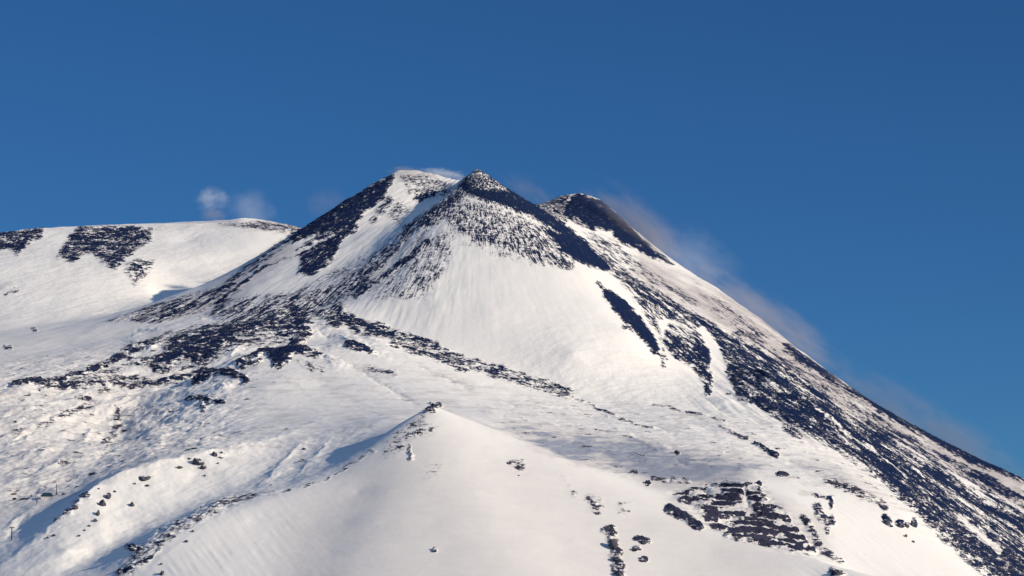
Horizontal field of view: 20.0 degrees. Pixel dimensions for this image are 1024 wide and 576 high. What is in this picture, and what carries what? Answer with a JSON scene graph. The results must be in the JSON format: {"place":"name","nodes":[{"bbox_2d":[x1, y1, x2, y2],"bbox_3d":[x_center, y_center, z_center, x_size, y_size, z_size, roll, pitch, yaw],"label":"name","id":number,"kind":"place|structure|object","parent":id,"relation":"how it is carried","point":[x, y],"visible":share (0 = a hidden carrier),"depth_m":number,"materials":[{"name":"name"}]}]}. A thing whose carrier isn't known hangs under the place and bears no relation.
{"place":"outdoors","nodes":[
{"label":"outdoors","id":0,"kind":"place"},
{"bbox_2d":[0,0,1023,477],"label":"sky","id":1,"kind":"structure","parent":0,"point":[849,174],"materials":[{"name":"blue"}]},
{"bbox_3d":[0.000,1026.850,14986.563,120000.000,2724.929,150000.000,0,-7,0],"label":"ground","id":2,"kind":"structure","parent":0,"visible":0},
{"bbox_2d":[0,218,300,326],"bbox_3d":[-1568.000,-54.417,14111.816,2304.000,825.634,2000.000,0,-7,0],"label":"snow plateau","id":3,"kind":"structure","parent":2,"relation":"on","point":[56,274],"depth_m":14119.62,"materials":[{"name":"white snow"}]},
{"bbox_2d":[107,403,871,575],"bbox_3d":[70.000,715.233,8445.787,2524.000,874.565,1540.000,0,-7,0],"label":"foreground hill","id":4,"kind":"structure","parent":2,"relation":"on","point":[456,492],"depth_m":8597.34,"materials":[{"name":"white snow"}]},
{"bbox_2d":[609,538,617,548],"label":"boulder","id":5,"kind":"object","parent":4,"relation":"on","point":[613,543],"visible":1,"depth_m":8529.69,"materials":[{"name":"grey stone"}]},
{"bbox_2d":[617,569,623,575],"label":"boulder","id":6,"kind":"object","parent":4,"relation":"on","point":[620,572],"visible":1,"depth_m":8355.21,"materials":[{"name":"grey stone"}]},
{"bbox_2d":[834,569,841,573],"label":"boulder","id":7,"kind":"object","parent":4,"relation":"on","point":[837,571],"visible":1,"depth_m":8490.45,"materials":[{"name":"grey stone"}]},
{"bbox_2d":[0,310,1011,575],"bbox_3d":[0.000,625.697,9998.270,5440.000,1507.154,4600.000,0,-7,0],"label":"snowfield","id":8,"kind":"structure","parent":2,"relation":"on","point":[110,410],"depth_m":10012.66,"materials":[{"name":"white snow"}]},
{"bbox_2d":[41,492,52,498],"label":"lift station","id":9,"kind":"object","parent":8,"relation":"on","point":[46,495],"visible":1,"depth_m":9412.25,"materials":[{"name":"concrete"}]},
{"bbox_2d":[99,499,105,505],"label":"boulder","id":10,"kind":"object","parent":8,"relation":"on","point":[102,502],"visible":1,"depth_m":9046.42,"materials":[{"name":"grey stone"}]},
{"bbox_2d":[138,475,150,479],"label":"boulder","id":11,"kind":"object","parent":8,"relation":"on","point":[145,477],"visible":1,"depth_m":9205.83,"materials":[{"name":"grey stone"}]},
{"bbox_2d":[192,458,204,464],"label":"boulder","id":12,"kind":"object","parent":8,"relation":"on","point":[198,461],"visible":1,"depth_m":9329.92,"materials":[{"name":"grey stone"}]},
{"bbox_2d":[883,519,889,525],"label":"boulder","id":13,"kind":"object","parent":8,"relation":"on","point":[886,522],"visible":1,"depth_m":9193.25,"materials":[{"name":"grey stone"}]},
{"bbox_2d":[0,169,1023,575],"bbox_3d":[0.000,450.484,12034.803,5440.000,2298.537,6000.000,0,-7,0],"label":"mountain","id":14,"kind":"structure","parent":2,"relation":"on","point":[480,265],"depth_m":12147.07,"materials":[{"name":"white snow"}]},
{"bbox_2d":[536,193,666,255],"bbox_3d":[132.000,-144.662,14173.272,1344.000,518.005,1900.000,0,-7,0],"label":"peak","id":15,"kind":"structure","parent":14,"relation":"on","point":[595,216],"depth_m":13541.15,"materials":[{"name":"black stone"}]}
]}

